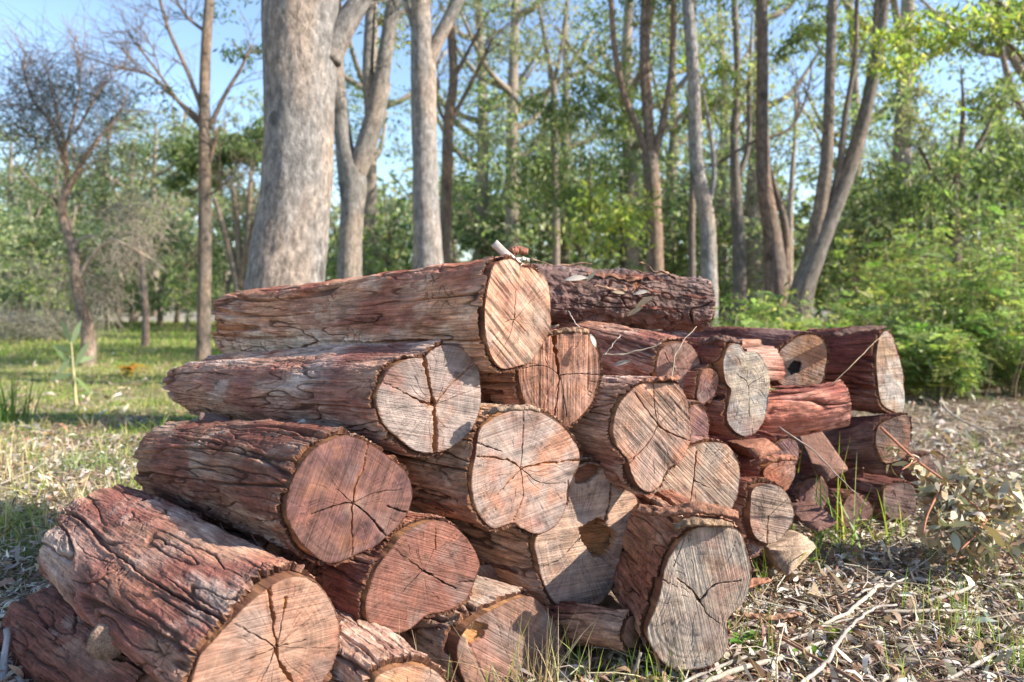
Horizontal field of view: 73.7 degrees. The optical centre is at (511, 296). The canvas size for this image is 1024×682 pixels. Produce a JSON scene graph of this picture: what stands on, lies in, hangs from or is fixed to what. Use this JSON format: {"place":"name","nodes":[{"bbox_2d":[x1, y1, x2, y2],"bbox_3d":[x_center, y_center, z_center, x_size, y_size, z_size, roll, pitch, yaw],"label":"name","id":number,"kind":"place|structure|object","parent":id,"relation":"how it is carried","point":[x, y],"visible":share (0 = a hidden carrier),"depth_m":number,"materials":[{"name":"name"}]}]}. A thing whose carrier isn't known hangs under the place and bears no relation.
{"place":"outdoors","nodes":[
{"label":"outdoors","id":0,"kind":"place"},
{"bbox_2d":[0,305,842,322],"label":"hill bank","id":1,"kind":"structure","parent":0,"point":[169,317],"depth_m":24.91,"materials":[{"name":"green plant"}]},
{"bbox_2d":[0,299,1023,681],"bbox_3d":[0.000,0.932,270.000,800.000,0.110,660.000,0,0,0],"label":"ground","id":2,"kind":"structure","parent":0,"point":[610,601],"depth_m":4.97,"materials":[{"name":"brown soil"}]},
{"bbox_2d":[0,200,60,325],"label":"forest shrub","id":3,"kind":"object","parent":2,"relation":"on","point":[29,239],"visible":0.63,"depth_m":20.94,"materials":[{"name":"green plant"}]},
{"bbox_2d":[0,117,70,311],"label":"gum tree","id":4,"kind":"object","parent":2,"relation":"on","point":[25,167],"visible":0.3,"depth_m":25.89,"materials":[{"name":"green plant"}]},
{"bbox_2d":[2,237,98,327],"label":"forest shrub","id":5,"kind":"object","parent":2,"relation":"on","point":[24,283],"visible":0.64,"depth_m":17.82,"materials":[{"name":"green plant"}]},
{"bbox_2d":[0,151,107,320],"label":"gum tree","id":6,"kind":"object","parent":2,"relation":"on","point":[55,194],"visible":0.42,"depth_m":23.78,"materials":[{"name":"green plant"}]},
{"bbox_2d":[0,283,135,343],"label":"bush","id":7,"kind":"object","parent":2,"relation":"on","point":[27,328],"visible":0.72,"depth_m":13.74,"materials":[{"name":"plant"}]},
{"bbox_2d":[0,581,154,681],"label":"log","id":8,"kind":"object","parent":2,"relation":"on","point":[50,630],"visible":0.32,"depth_m":1.63,"materials":[{"name":"brown wood"}]},
{"bbox_2d":[36,484,341,681],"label":"log","id":9,"kind":"object","parent":8,"relation":"on","point":[158,589],"visible":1,"depth_m":1.44,"materials":[{"name":"brown wood"}]},
{"bbox_2d":[28,198,147,316],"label":"forest shrub","id":10,"kind":"object","parent":2,"relation":"on","point":[82,229],"visible":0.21,"depth_m":20.44,"materials":[{"name":"green plant"}]},
{"bbox_2d":[0,0,197,365],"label":"paperbark tree","id":11,"kind":"object","parent":2,"relation":"on","point":[78,298],"visible":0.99,"depth_m":8.95,"materials":[{"name":"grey plant"}]},
{"bbox_2d":[46,213,174,328],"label":"forest shrub","id":12,"kind":"object","parent":2,"relation":"on","point":[100,229],"visible":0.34,"depth_m":18.98,"materials":[{"name":"green plant"}]},
{"bbox_2d":[2,0,262,361],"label":"gum tree","id":13,"kind":"object","parent":2,"relation":"on","point":[205,124],"visible":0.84,"depth_m":9.25,"materials":[{"name":"brown plant"}]},
{"bbox_2d":[69,139,197,322],"bbox_3d":[-13.458,-2.304,24.072,3.857,6.455,4.069,0,0,-42],"label":"gum tree","id":14,"kind":"object","parent":2,"relation":"on","point":[134,318],"visible":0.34,"depth_m":23.85,"materials":[{"name":"green plant"}]},
{"bbox_2d":[75,202,197,326],"bbox_3d":[-10.701,-0.989,19.832,3.076,3.805,3.582,0,0,-20],"label":"forest shrub","id":15,"kind":"object","parent":2,"relation":"on","point":[129,289],"visible":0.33,"depth_m":19.87,"materials":[{"name":"green plant"}]},
{"bbox_2d":[86,104,197,316],"bbox_3d":[-12.743,-3.103,24.815,4.514,8.050,4.744,0,0,-39],"label":"gum tree","id":16,"kind":"object","parent":2,"relation":"on","point":[156,182],"visible":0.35,"depth_m":24.72,"materials":[{"name":"green plant"}]},
{"bbox_2d":[100,185,191,347],"bbox_3d":[-6.605,-0.505,12.231,1.417,2.925,1.185,0,0,-33],"label":"young tree","id":17,"kind":"object","parent":2,"relation":"on","point":[145,338],"visible":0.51,"depth_m":11.97,"materials":[{"name":"green plant"}]},
{"bbox_2d":[106,102,241,308],"bbox_3d":[-13.099,-3.266,26.831,5.290,8.392,5.014,0,0,-30],"label":"gum tree","id":18,"kind":"object","parent":2,"relation":"on","point":[221,199],"visible":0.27,"depth_m":26.79,"materials":[{"name":"green plant"}]},
{"bbox_2d":[147,229,230,330],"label":"forest shrub","id":19,"kind":"object","parent":2,"relation":"on","point":[184,287],"visible":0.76,"depth_m":17.94,"materials":[{"name":"green plant"}]},
{"bbox_2d":[146,199,257,315],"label":"forest shrub","id":20,"kind":"object","parent":2,"relation":"on","point":[217,263],"visible":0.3,"depth_m":19.73,"materials":[{"name":"green plant"}]},
{"bbox_2d":[142,111,337,292],"bbox_3d":[-5.608,-1.494,14.504,4.007,4.934,2.712,0,0,-26],"label":"wattle tree","id":21,"kind":"object","parent":2,"relation":"on","point":[238,261],"visible":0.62,"depth_m":14.44,"materials":[{"name":"green plant"}]},
{"bbox_2d":[243,0,410,290],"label":"gum tree","id":22,"kind":"object","parent":2,"relation":"on","point":[305,44],"visible":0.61,"depth_m":4.40,"materials":[{"name":"grey plant"}]},
{"bbox_2d":[259,2,477,275],"bbox_3d":[-3.952,-5.271,18.555,6.108,12.408,6.005,0,0,-2],"label":"gum tree","id":23,"kind":"object","parent":2,"relation":"on","point":[371,195],"visible":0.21,"depth_m":18.87,"materials":[{"name":"green plant"}]},
{"bbox_2d":[334,0,440,278],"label":"gum tree","id":24,"kind":"object","parent":2,"relation":"on","point":[353,164],"visible":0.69,"depth_m":6.93,"materials":[{"name":"grey plant"}]},
{"bbox_2d":[333,181,452,274],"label":"forest shrub","id":25,"kind":"object","parent":2,"relation":"on","point":[387,258],"visible":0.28,"depth_m":16.92,"materials":[{"name":"green plant"}]},
{"bbox_2d":[364,160,504,268],"bbox_3d":[-1.645,-1.411,17.973,3.808,4.711,4.435,0,0,1],"label":"forest shrub","id":26,"kind":"object","parent":2,"relation":"on","point":[406,214],"visible":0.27,"depth_m":17.46,"materials":[{"name":"green plant"}]},
{"bbox_2d":[379,0,544,268],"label":"gum tree","id":27,"kind":"object","parent":2,"relation":"on","point":[426,47],"visible":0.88,"depth_m":6.31,"materials":[{"name":"grey plant"}]},
{"bbox_2d":[389,0,561,263],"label":"gum tree","id":28,"kind":"object","parent":2,"relation":"on","point":[451,112],"visible":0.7,"depth_m":9.97,"materials":[{"name":"green plant"}]},
{"bbox_2d":[396,575,568,681],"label":"log","id":29,"kind":"object","parent":2,"relation":"on","point":[493,605],"visible":0.42,"depth_m":1.69,"materials":[{"name":"brown wood"}]},
{"bbox_2d":[279,511,479,632],"bbox_3d":[-0.540,0.668,1.853,0.946,0.274,0.278,0,0,35],"label":"log","id":30,"kind":"object","parent":29,"relation":"on","point":[411,570],"visible":0.54,"depth_m":1.62,"materials":[{"name":"brown wood"}]},
{"bbox_2d":[133,412,411,566],"bbox_3d":[-0.679,0.464,1.821,0.916,0.323,0.296,0,0,39],"label":"log","id":31,"kind":"object","parent":30,"relation":"on","point":[315,493],"visible":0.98,"depth_m":1.60,"materials":[{"name":"brown wood"}]},
{"bbox_2d":[162,339,480,457],"bbox_3d":[-0.631,0.269,2.008,1.233,0.326,0.267,0,0,39],"label":"log","id":32,"kind":"object","parent":31,"relation":"on","point":[421,399],"visible":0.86,"depth_m":1.70,"materials":[{"name":"brown wood"}]},
{"bbox_2d":[210,240,550,372],"bbox_3d":[-0.499,0.041,2.171,1.359,0.377,0.278,0,0,39],"label":"log","id":33,"kind":"object","parent":32,"relation":"on","point":[490,314],"visible":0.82,"depth_m":1.84,"materials":[{"name":"brown wood"}]},
{"bbox_2d":[386,0,585,260],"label":"gum tree","id":34,"kind":"object","parent":2,"relation":"on","point":[477,120],"visible":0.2,"depth_m":16.80,"materials":[{"name":"green plant"}]},
{"bbox_2d":[477,558,501,581],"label":"log","id":35,"kind":"object","parent":2,"relation":"on","point":[487,571],"visible":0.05,"depth_m":1.92,"materials":[{"name":"brown wood"}]},
{"bbox_2d":[409,457,637,605],"bbox_3d":[-0.124,0.662,2.143,1.017,0.423,0.297,0,0,38],"label":"log","id":36,"kind":"object","parent":35,"relation":"on","point":[574,554],"visible":0.47,"depth_m":1.88,"materials":[{"name":"brown wood"}]},
{"bbox_2d":[383,402,582,536],"bbox_3d":[-0.330,0.467,2.066,1.084,0.364,0.286,0,0,35],"label":"log","id":37,"kind":"object","parent":36,"relation":"on","point":[514,471],"visible":0.6,"depth_m":1.80,"materials":[{"name":"brown wood"}]},
{"bbox_2d":[479,327,603,429],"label":"log","id":38,"kind":"object","parent":37,"relation":"on","point":[559,376],"visible":0.37,"depth_m":1.88,"materials":[{"name":"brown wood"}]},
{"bbox_2d":[451,189,563,264],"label":"forest shrub","id":39,"kind":"object","parent":2,"relation":"on","point":[500,235],"visible":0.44,"depth_m":15.60,"materials":[{"name":"green plant"}]},
{"bbox_2d":[0,138,1019,311],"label":"forest","id":40,"kind":"object","parent":2,"relation":"on","point":[680,162],"visible":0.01,"depth_m":51.58,"materials":[{"name":"green plant"}]},
{"bbox_2d":[0,344,1023,681],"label":"leaf litter","id":41,"kind":"object","parent":2,"relation":"on","point":[866,656],"visible":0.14,"depth_m":2.07,"materials":[{"name":"brown plant"}]},
{"bbox_2d":[327,608,449,681],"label":"log","id":42,"kind":"object","parent":41,"relation":"on","point":[370,652],"visible":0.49,"depth_m":1.45,"materials":[{"name":"brown wood"}]},
{"bbox_2d":[724,517,763,557],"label":"log","id":43,"kind":"object","parent":41,"relation":"on","point":[755,549],"visible":0.06,"depth_m":2.10,"materials":[{"name":"brown wood"}]},
{"bbox_2d":[732,475,794,546],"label":"log","id":44,"kind":"object","parent":43,"relation":"on","point":[763,506],"visible":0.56,"depth_m":2.08,"materials":[{"name":"brown wood"}]},
{"bbox_2d":[731,449,795,490],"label":"log","id":45,"kind":"object","parent":44,"relation":"on","point":[782,473],"visible":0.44,"depth_m":2.20,"materials":[{"name":"brown wood"}]},
{"bbox_2d":[726,438,779,458],"bbox_3d":[0.794,0.510,2.340,0.124,0.084,0.354,0,0,-3],"label":"split wood","id":46,"kind":"object","parent":45,"relation":"on","point":[756,448],"visible":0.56,"depth_m":2.21,"materials":[{"name":"brown wood"}]},
{"bbox_2d":[759,379,851,436],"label":"log","id":47,"kind":"object","parent":46,"relation":"on","point":[794,411],"visible":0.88,"depth_m":2.37,"materials":[{"name":"brown wood"}]},
{"bbox_2d":[842,473,917,522],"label":"log","id":48,"kind":"object","parent":41,"relation":"on","point":[898,491],"visible":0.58,"depth_m":2.63,"materials":[{"name":"brown wood"}]},
{"bbox_2d":[796,412,912,467],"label":"log","id":49,"kind":"object","parent":48,"relation":"on","point":[866,441],"visible":0.66,"depth_m":2.62,"materials":[{"name":"brown wood"}]},
{"bbox_2d":[806,326,904,413],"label":"log","id":50,"kind":"object","parent":49,"relation":"on","point":[872,377],"visible":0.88,"depth_m":2.67,"materials":[{"name":"brown wood"}]},
{"bbox_2d":[880,426,1023,571],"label":"fallen branch","id":51,"kind":"object","parent":41,"relation":"on","point":[944,499],"visible":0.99,"depth_m":2.20,"materials":[{"name":"brown plant"}]},
{"bbox_2d":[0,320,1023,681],"bbox_3d":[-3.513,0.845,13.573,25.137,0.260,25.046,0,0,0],"label":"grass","id":52,"kind":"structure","parent":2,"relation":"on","point":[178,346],"depth_m":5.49,"materials":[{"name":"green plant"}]},
{"bbox_2d":[389,0,640,257],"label":"gum tree","id":53,"kind":"object","parent":2,"relation":"on","point":[510,87],"visible":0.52,"depth_m":14.88,"materials":[{"name":"green plant"}]},
{"bbox_2d":[489,0,636,263],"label":"gum tree","id":54,"kind":"object","parent":2,"relation":"on","point":[565,253],"visible":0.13,"depth_m":17.90,"materials":[{"name":"green plant"}]},
{"bbox_2d":[474,0,653,327],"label":"gum tree","id":55,"kind":"object","parent":2,"relation":"on","point":[546,59],"visible":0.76,"depth_m":12.94,"materials":[{"name":"green plant"}]},
{"bbox_2d":[541,601,640,652],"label":"log","id":56,"kind":"object","parent":2,"relation":"on","point":[614,629],"visible":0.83,"depth_m":1.70,"materials":[{"name":"brown wood"}]},
{"bbox_2d":[469,0,729,330],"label":"gum tree","id":57,"kind":"object","parent":2,"relation":"on","point":[650,143],"visible":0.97,"depth_m":9.16,"materials":[{"name":"green plant"}]},
{"bbox_2d":[509,152,697,271],"bbox_3d":[1.837,-1.246,15.523,4.066,4.320,3.492,0,0,-6],"label":"forest shrub","id":58,"kind":"object","parent":2,"relation":"on","point":[564,219],"visible":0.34,"depth_m":15.34,"materials":[{"name":"green plant"}]},
{"bbox_2d":[502,0,731,270],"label":"gum tree","id":59,"kind":"object","parent":2,"relation":"on","point":[632,253],"visible":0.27,"depth_m":15.93,"materials":[{"name":"green plant"}]},
{"bbox_2d":[579,0,743,269],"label":"gum tree","id":60,"kind":"object","parent":2,"relation":"on","point":[673,154],"visible":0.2,"depth_m":18.73,"materials":[{"name":"green plant"}]},
{"bbox_2d":[599,178,731,310],"bbox_3d":[4.013,-1.046,17.440,3.705,3.936,3.182,0,0,6],"label":"forest shrub","id":61,"kind":"object","parent":2,"relation":"on","point":[677,207],"visible":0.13,"depth_m":16.68,"materials":[{"name":"green plant"}]},
{"bbox_2d":[611,489,754,672],"bbox_3d":[0.401,0.714,1.912,0.267,0.362,0.682,0,0,-7],"label":"log","id":62,"kind":"object","parent":2,"relation":"on","point":[685,589],"visible":0.81,"depth_m":1.61,"materials":[{"name":"brown wood"}]},
{"bbox_2d":[633,435,740,516],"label":"log","id":63,"kind":"object","parent":62,"relation":"on","point":[706,469],"visible":0.32,"depth_m":2.01,"materials":[{"name":"brown wood"}]},
{"bbox_2d":[687,399,709,436],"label":"log","id":64,"kind":"object","parent":63,"relation":"on","point":[699,420],"visible":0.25,"depth_m":2.08,"materials":[{"name":"brown wood"}]},
{"bbox_2d":[555,320,700,388],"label":"log","id":65,"kind":"object","parent":64,"relation":"on","point":[657,361],"visible":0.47,"depth_m":2.18,"materials":[{"name":"brown wood"}]},
{"bbox_2d":[524,258,715,331],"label":"log","id":66,"kind":"object","parent":65,"relation":"on","point":[676,302],"visible":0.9,"depth_m":2.40,"materials":[{"name":"brown wood"}]},
{"bbox_2d":[683,364,719,404],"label":"log","id":67,"kind":"object","parent":64,"relation":"on","point":[700,383],"visible":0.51,"depth_m":2.12,"materials":[{"name":"brown wood"}]},
{"bbox_2d":[681,337,769,439],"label":"log","id":68,"kind":"object","parent":63,"relation":"on","point":[737,406],"visible":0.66,"depth_m":2.12,"materials":[{"name":"brown wood"}]},
{"bbox_2d":[739,339,785,390],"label":"log","id":69,"kind":"object","parent":68,"relation":"on","point":[772,358],"visible":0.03,"depth_m":2.50,"materials":[{"name":"brown wood"}]},
{"bbox_2d":[655,326,829,385],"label":"log","id":70,"kind":"object","parent":69,"relation":"on","point":[804,355],"visible":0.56,"depth_m":2.55,"materials":[{"name":"brown wood"}]},
{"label":"log","id":71,"kind":"object","parent":63,"relation":"on","visible":0},
{"bbox_2d":[569,375,691,494],"bbox_3d":[0.102,0.384,2.211,0.223,0.323,1.012,0,0,-39],"label":"log","id":72,"kind":"object","parent":71,"relation":"on","point":[632,434],"visible":0.59,"depth_m":1.86,"materials":[{"name":"brown wood"}]},
{"bbox_2d":[636,501,738,519],"bbox_3d":[0.427,0.520,1.672,0.244,0.043,0.073,0,0,13],"label":"bark slab","id":73,"kind":"object","parent":62,"relation":"on","point":[700,507],"depth_m":1.65,"materials":[{"name":"brown wood"}]},
{"bbox_2d":[618,0,755,326],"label":"gum tree","id":74,"kind":"object","parent":2,"relation":"on","point":[699,108],"visible":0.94,"depth_m":8.15,"materials":[{"name":"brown plant"}]},
{"bbox_2d":[637,0,755,276],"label":"gum tree","id":75,"kind":"object","parent":2,"relation":"on","point":[691,241],"visible":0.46,"depth_m":11.95,"materials":[{"name":"green plant"}]},
{"bbox_2d":[642,183,763,323],"bbox_3d":[4.825,-0.717,16.206,3.529,3.484,2.888,0,0,-39],"label":"forest shrub","id":76,"kind":"object","parent":2,"relation":"on","point":[720,238],"visible":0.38,"depth_m":15.77,"materials":[{"name":"green plant"}]},
{"bbox_2d":[639,1,795,324],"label":"gum tree","id":77,"kind":"object","parent":2,"relation":"on","point":[722,165],"visible":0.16,"depth_m":19.82,"materials":[{"name":"green plant"}]},
{"bbox_2d":[666,182,811,315],"bbox_3d":[5.423,-0.970,15.746,3.045,3.767,3.545,0,0,-33],"label":"forest shrub","id":78,"kind":"object","parent":2,"relation":"on","point":[725,222],"visible":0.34,"depth_m":15.38,"materials":[{"name":"green plant"}]},
{"bbox_2d":[654,0,841,316],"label":"gum tree","id":79,"kind":"object","parent":2,"relation":"on","point":[754,211],"visible":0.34,"depth_m":15.38,"materials":[{"name":"green plant"}]},
{"bbox_2d":[700,0,796,326],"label":"gum tree","id":80,"kind":"object","parent":2,"relation":"on","point":[739,280],"visible":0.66,"depth_m":10.94,"materials":[{"name":"brown plant"}]},
{"bbox_2d":[709,289,808,327],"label":"wattle bush","id":81,"kind":"object","parent":2,"relation":"on","point":[757,308],"visible":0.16,"depth_m":5.90,"materials":[{"name":"green plant"}]},
{"bbox_2d":[656,0,867,326],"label":"gum tree","id":82,"kind":"object","parent":2,"relation":"on","point":[776,248],"visible":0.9,"depth_m":8.35,"materials":[{"name":"brown plant"}]},
{"bbox_2d":[759,530,815,575],"bbox_3d":[0.881,0.838,2.261,0.170,0.150,0.396,0,0,0],"label":"split wood","id":83,"kind":"object","parent":2,"relation":"on","point":[786,552],"visible":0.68,"depth_m":2.13,"materials":[{"name":"brown wood"}]},
{"bbox_2d":[769,82,837,288],"bbox_3d":[5.394,-1.577,12.922,1.151,5.077,2.359,0,0,0],"label":"gum tree","id":84,"kind":"object","parent":2,"relation":"on","point":[795,128],"visible":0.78,"depth_m":12.95,"materials":[{"name":"green plant"}]},
{"bbox_2d":[791,500,837,531],"bbox_3d":[1.054,0.766,2.452,0.133,0.055,0.347,0,0,6],"label":"split wood","id":85,"kind":"object","parent":2,"relation":"on","point":[811,514],"visible":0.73,"depth_m":2.34,"materials":[{"name":"brown wood"}]},
{"bbox_2d":[786,472,827,508],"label":"log","id":86,"kind":"object","parent":85,"relation":"on","point":[801,488],"visible":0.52,"depth_m":2.50,"materials":[{"name":"brown wood"}]},
{"bbox_2d":[799,432,847,481],"bbox_3d":[1.153,0.583,2.571,0.136,0.148,0.309,0,0,5],"label":"split wood","id":87,"kind":"object","parent":86,"relation":"on","point":[819,443],"visible":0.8,"depth_m":2.49,"materials":[{"name":"brown wood"}]},
{"bbox_2d":[794,488,871,529],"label":"log","id":88,"kind":"object","parent":2,"relation":"on","point":[848,496],"visible":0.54,"depth_m":2.55,"materials":[{"name":"brown wood"}]},
{"bbox_2d":[744,0,955,303],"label":"gum tree","id":89,"kind":"object","parent":2,"relation":"on","point":[855,90],"visible":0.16,"depth_m":18.82,"materials":[{"name":"green plant"}]},
{"bbox_2d":[783,0,949,325],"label":"gum tree","id":90,"kind":"object","parent":2,"relation":"on","point":[829,204],"visible":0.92,"depth_m":7.94,"materials":[{"name":"brown plant"}]},
{"bbox_2d":[793,147,961,319],"bbox_3d":[7.905,-1.064,15.350,3.755,3.990,3.225,0,0,42],"label":"forest shrub","id":91,"kind":"object","parent":2,"relation":"on","point":[854,195],"visible":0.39,"depth_m":14.67,"materials":[{"name":"green plant"}]},
{"bbox_2d":[819,286,936,359],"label":"wattle bush","id":92,"kind":"object","parent":2,"relation":"on","point":[842,308],"visible":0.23,"depth_m":7.27,"materials":[{"name":"green plant"}]},
{"bbox_2d":[813,226,946,328],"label":"wattle bush","id":93,"kind":"object","parent":2,"relation":"on","point":[875,264],"visible":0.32,"depth_m":9.25,"materials":[{"name":"green plant"}]},
{"bbox_2d":[773,0,1023,316],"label":"gum tree","id":94,"kind":"object","parent":2,"relation":"on","point":[899,97],"visible":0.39,"depth_m":14.82,"materials":[{"name":"green plant"}]},
{"bbox_2d":[814,174,998,327],"bbox_3d":[8.399,-0.938,15.142,3.975,3.923,3.252,0,0,34],"label":"forest shrub","id":95,"kind":"object","parent":2,"relation":"on","point":[941,240],"visible":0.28,"depth_m":14.59,"materials":[{"name":"green plant"}]},
{"bbox_2d":[875,293,996,390],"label":"wattle bush","id":96,"kind":"object","parent":2,"relation":"on","point":[919,324],"visible":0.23,"depth_m":6.52,"materials":[{"name":"green plant"}]},
{"bbox_2d":[848,42,1023,331],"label":"gum tree","id":97,"kind":"object","parent":2,"relation":"on","point":[960,163],"visible":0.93,"depth_m":9.93,"materials":[{"name":"green plant"}]},
{"bbox_2d":[856,193,1023,369],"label":"wattle bush","id":98,"kind":"object","parent":2,"relation":"on","point":[912,236],"visible":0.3,"depth_m":8.26,"materials":[{"name":"green plant"}]},
{"bbox_2d":[859,0,1023,217],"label":"gum tree","id":99,"kind":"object","parent":2,"relation":"on","point":[1001,57],"visible":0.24,"depth_m":14.77,"materials":[{"name":"green plant"}]},
{"bbox_2d":[862,0,1023,134],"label":"gum tree","id":100,"kind":"object","parent":2,"relation":"on","point":[1006,28],"visible":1,"depth_m":5.89,"materials":[{"name":"green plant"}]},
{"bbox_2d":[876,129,1023,329],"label":"forest shrub","id":101,"kind":"object","parent":2,"relation":"on","point":[1011,203],"visible":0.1,"depth_m":14.01,"materials":[{"name":"green plant"}]},
{"bbox_2d":[895,321,1005,405],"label":"wattle bush","id":102,"kind":"object","parent":2,"relation":"on","point":[952,380],"visible":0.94,"depth_m":5.84,"materials":[{"name":"green plant"}]},
{"bbox_2d":[910,238,1023,391],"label":"wattle bush","id":103,"kind":"object","parent":2,"relation":"on","point":[996,301],"visible":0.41,"depth_m":6.71,"materials":[{"name":"green plant"}]},
{"bbox_2d":[952,203,1023,356],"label":"wattle bush","id":104,"kind":"object","parent":2,"relation":"on","point":[1019,274],"visible":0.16,"depth_m":7.69,"materials":[{"name":"green plant"}]},
{"bbox_2d":[953,310,1023,400],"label":"wattle bush","id":105,"kind":"object","parent":2,"relation":"on","point":[1000,353],"visible":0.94,"depth_m":6.19,"materials":[{"name":"green plant"}]},
{"bbox_2d":[0,0,1023,296],"label":"sky","id":106,"kind":"structure","parent":0,"point":[222,73],"materials":[{"name":"blue"}]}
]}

